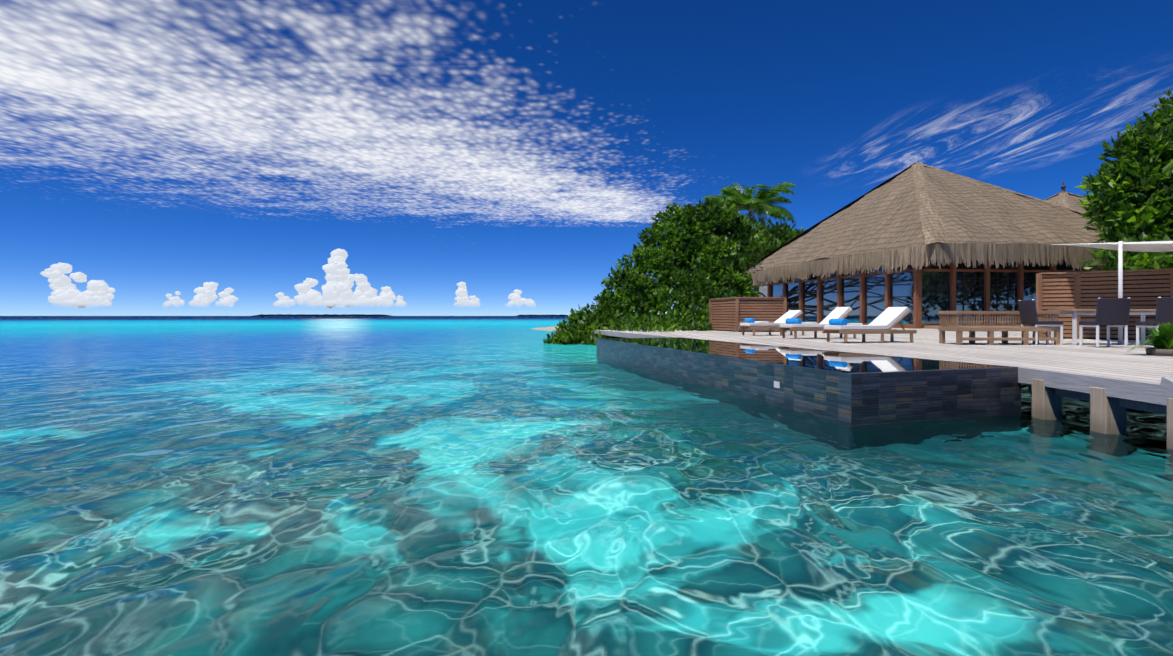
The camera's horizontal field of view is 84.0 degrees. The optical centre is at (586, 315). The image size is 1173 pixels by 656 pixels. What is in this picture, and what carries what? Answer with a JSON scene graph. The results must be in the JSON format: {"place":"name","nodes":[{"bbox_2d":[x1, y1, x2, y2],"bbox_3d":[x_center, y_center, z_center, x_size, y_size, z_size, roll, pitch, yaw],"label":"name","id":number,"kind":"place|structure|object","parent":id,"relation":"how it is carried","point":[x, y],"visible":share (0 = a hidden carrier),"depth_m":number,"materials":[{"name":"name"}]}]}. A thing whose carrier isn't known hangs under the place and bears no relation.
{"place":"outdoors","nodes":[
{"label":"outdoors","id":0,"kind":"place"},
{"bbox_2d":[40,262,114,308],"bbox_3d":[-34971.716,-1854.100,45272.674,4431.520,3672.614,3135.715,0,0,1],"label":"cloud","id":1,"kind":"structure","parent":0,"point":[64,289],"depth_m":44669.28,"materials":[{"name":"white"}]},
{"bbox_2d":[163,282,237,307],"bbox_3d":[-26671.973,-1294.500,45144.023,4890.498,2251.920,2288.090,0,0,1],"label":"cloud","id":2,"kind":"structure","parent":0,"point":[206,293],"depth_m":44823.93,"materials":[{"name":"white"}]},
{"bbox_2d":[0,0,673,221],"bbox_3d":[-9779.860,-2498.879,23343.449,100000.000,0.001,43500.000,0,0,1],"label":"cloud","id":3,"kind":"structure","parent":0,"point":[21,69],"depth_m":8086.04,"materials":[{"name":"white"}]},
{"bbox_2d":[273,248,406,308],"bbox_3d":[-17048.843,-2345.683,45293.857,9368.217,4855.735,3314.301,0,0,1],"label":"cloud","id":4,"kind":"structure","parent":0,"point":[337,286],"depth_m":44689.55,"materials":[{"name":"white"}]},
{"bbox_2d":[454,282,535,308],"bbox_3d":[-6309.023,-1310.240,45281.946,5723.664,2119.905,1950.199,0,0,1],"label":"cloud","id":5,"kind":"structure","parent":0,"point":[462,297],"depth_m":44788.04,"materials":[{"name":"white"}]},
{"bbox_2d":[0,316,1172,655],"bbox_3d":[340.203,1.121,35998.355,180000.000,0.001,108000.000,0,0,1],"label":"sea water","id":6,"kind":"structure","parent":0,"point":[342,486],"depth_m":3.79,"materials":[{"name":"teal liquid"}]},
{"bbox_2d":[253,314,567,315],"bbox_3d":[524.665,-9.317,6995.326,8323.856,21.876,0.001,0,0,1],"label":"distant islets","id":7,"kind":"object","parent":6,"relation":"on","point":[365,315],"visible":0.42,"depth_m":7025.45,"materials":[{"name":"green plant"}]},
{"bbox_2d":[0,0,1172,315],"label":"sky","id":8,"kind":"structure","parent":0,"point":[682,102],"materials":[{"name":"blue"}]},
{"bbox_2d":[593,328,1172,404],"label":"timber deck","id":9,"kind":"structure","parent":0,"point":[1136,374],"depth_m":10.25,"materials":[{"name":"grey wood"}]},
{"bbox_2d":[709,297,786,331],"bbox_3d":[5.713,-0.054,25.122,1.500,1.290,3.681,0,0,-39],"label":"privacy screen","id":10,"kind":"object","parent":9,"relation":"on","point":[729,314],"visible":0.83,"depth_m":24.23,"materials":[{"name":"brown wood"}]},
{"bbox_2d":[739,310,803,335],"bbox_3d":[5.662,0.208,19.822,1.950,0.765,0.670,0,0,-16],"label":"sun lounger","id":11,"kind":"object","parent":9,"relation":"on","point":[751,323],"visible":0.75,"depth_m":19.59,"materials":[{"name":"white fabric"}]},
{"bbox_2d":[596,337,1020,425],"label":"infinity pool","id":12,"kind":"structure","parent":9,"relation":"on","point":[851,389],"depth_m":7.52,"materials":[{"name":"stone"}]},
{"bbox_2d":[778,307,855,338],"bbox_3d":[6.116,0.176,17.189,1.950,0.831,0.670,0,0,-11],"label":"sun lounger","id":13,"kind":"object","parent":9,"relation":"on","point":[795,325],"visible":0.75,"depth_m":17.00,"materials":[{"name":"white fabric"}]},
{"bbox_2d":[822,307,916,342],"bbox_3d":[6.320,0.194,14.575,1.950,0.794,0.670,0,0,-14],"label":"sun lounger","id":14,"kind":"object","parent":9,"relation":"on","point":[887,320],"visible":1,"depth_m":14.38,"materials":[{"name":"white fabric"}]},
{"bbox_2d":[938,311,1061,344],"bbox_3d":[8.619,0.243,13.635,2.115,0.695,0.750,0,0,1],"label":"deck bench","id":15,"kind":"object","parent":9,"relation":"on","point":[990,338],"visible":0.88,"depth_m":13.65,"materials":[{"name":"brown wood"}]},
{"bbox_2d":[1018,299,1062,344],"bbox_3d":[9.395,0.127,13.499,0.587,0.929,0.550,0,0,6],"label":"dining chair","id":16,"kind":"object","parent":9,"relation":"on","point":[1028,313],"visible":0.94,"depth_m":13.34,"materials":[{"name":"black wicker"}]},
{"bbox_2d":[1028,376,1172,448],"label":"deck substructure","id":17,"kind":"object","parent":9,"relation":"attached to","point":[1108,414],"visible":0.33,"depth_m":6.24,"materials":[{"name":"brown wood"}]},
{"bbox_2d":[1047,309,1155,344],"bbox_3d":[10.778,0.228,13.432,1.900,0.725,0.900,0,0,7],"label":"dining table","id":18,"kind":"object","parent":9,"relation":"on","point":[1074,313],"visible":0.5,"depth_m":13.15,"materials":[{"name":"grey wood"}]},
{"bbox_2d":[1036,268,1172,339],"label":"privacy screen","id":19,"kind":"object","parent":9,"relation":"on","point":[1080,290],"visible":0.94,"depth_m":16.49,"materials":[{"name":"brown wood"}]},
{"bbox_2d":[1079,298,1130,347],"bbox_3d":[9.781,0.127,12.312,0.550,0.929,0.587,0,0,6],"label":"dining chair","id":20,"kind":"object","parent":9,"relation":"on","point":[1112,312],"visible":1,"depth_m":12.07,"materials":[{"name":"black wicker"}]},
{"bbox_2d":[1051,241,1172,344],"bbox_3d":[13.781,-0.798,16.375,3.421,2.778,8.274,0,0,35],"label":"parasol","id":21,"kind":"object","parent":9,"relation":"on","point":[1149,246],"visible":0.94,"depth_m":13.89,"materials":[{"name":"white fabric"}]},
{"bbox_2d":[1114,321,1172,355],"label":"potted plant","id":22,"kind":"object","parent":9,"relation":"on","point":[1162,342],"visible":1,"depth_m":9.62,"materials":[{"name":"plant"}]},
{"bbox_2d":[1135,297,1172,346],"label":"dining chair","id":23,"kind":"object","parent":9,"relation":"on","point":[1164,310],"visible":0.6,"depth_m":11.59,"materials":[{"name":"black wicker"}]},
{"bbox_2d":[750,255,1112,328],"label":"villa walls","id":24,"kind":"structure","parent":0,"point":[924,295],"depth_m":31.30,"materials":[{"name":"brown wood"}]},
{"bbox_2d":[744,162,1110,285],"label":"thatched roof","id":25,"kind":"structure","parent":24,"relation":"on","point":[917,214],"depth_m":33.00,"materials":[{"name":"beige wicker"}]},
{"bbox_2d":[1044,191,1097,211],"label":"thatched roof","id":26,"kind":"structure","parent":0,"point":[1067,199],"depth_m":50.22,"materials":[{"name":"beige wicker"}]},
{"bbox_2d":[1061,180,1065,191],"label":"roof finial","id":27,"kind":"object","parent":26,"relation":"on","point":[1063,186],"visible":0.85,"depth_m":51.56,"materials":[{"name":"brown wood"}]},
{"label":"island ground","id":28,"kind":"structure","parent":0,"visible":0},
{"bbox_2d":[543,291,669,343],"bbox_3d":[1.228,0.324,26.673,5.782,3.000,8.551,0,0,-21],"label":"shore thicket","id":29,"kind":"object","parent":28,"relation":"on","point":[585,324],"visible":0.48,"depth_m":27.93,"materials":[{"name":"green plant"}]},
{"bbox_2d":[573,238,723,344],"bbox_3d":[3.594,-1.156,29.759,6.896,5.880,12.267,0,0,21],"label":"shore thicket","id":30,"kind":"object","parent":28,"relation":"on","point":[656,262],"visible":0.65,"depth_m":30.61,"materials":[{"name":"green plant"}]},
{"bbox_2d":[636,197,782,325],"bbox_3d":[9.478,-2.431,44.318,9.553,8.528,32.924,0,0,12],"label":"tree","id":31,"kind":"object","parent":28,"relation":"on","point":[710,238],"visible":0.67,"depth_m":34.78,"materials":[{"name":"green plant"}]},
{"bbox_2d":[702,182,795,226],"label":"coconut palm","id":32,"kind":"object","parent":28,"relation":"on","point":[760,203],"visible":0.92,"depth_m":60.40,"materials":[{"name":"green plant"}]},
{"bbox_2d":[723,218,803,281],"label":"tree","id":33,"kind":"object","parent":28,"relation":"on","point":[784,234],"visible":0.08,"depth_m":53.36,"materials":[{"name":"green plant"}]},
{"bbox_2d":[1074,89,1172,272],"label":"garden tree","id":34,"kind":"object","parent":28,"relation":"on","point":[1133,202],"visible":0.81,"depth_m":25.94,"materials":[{"name":"green plant"}]}
]}

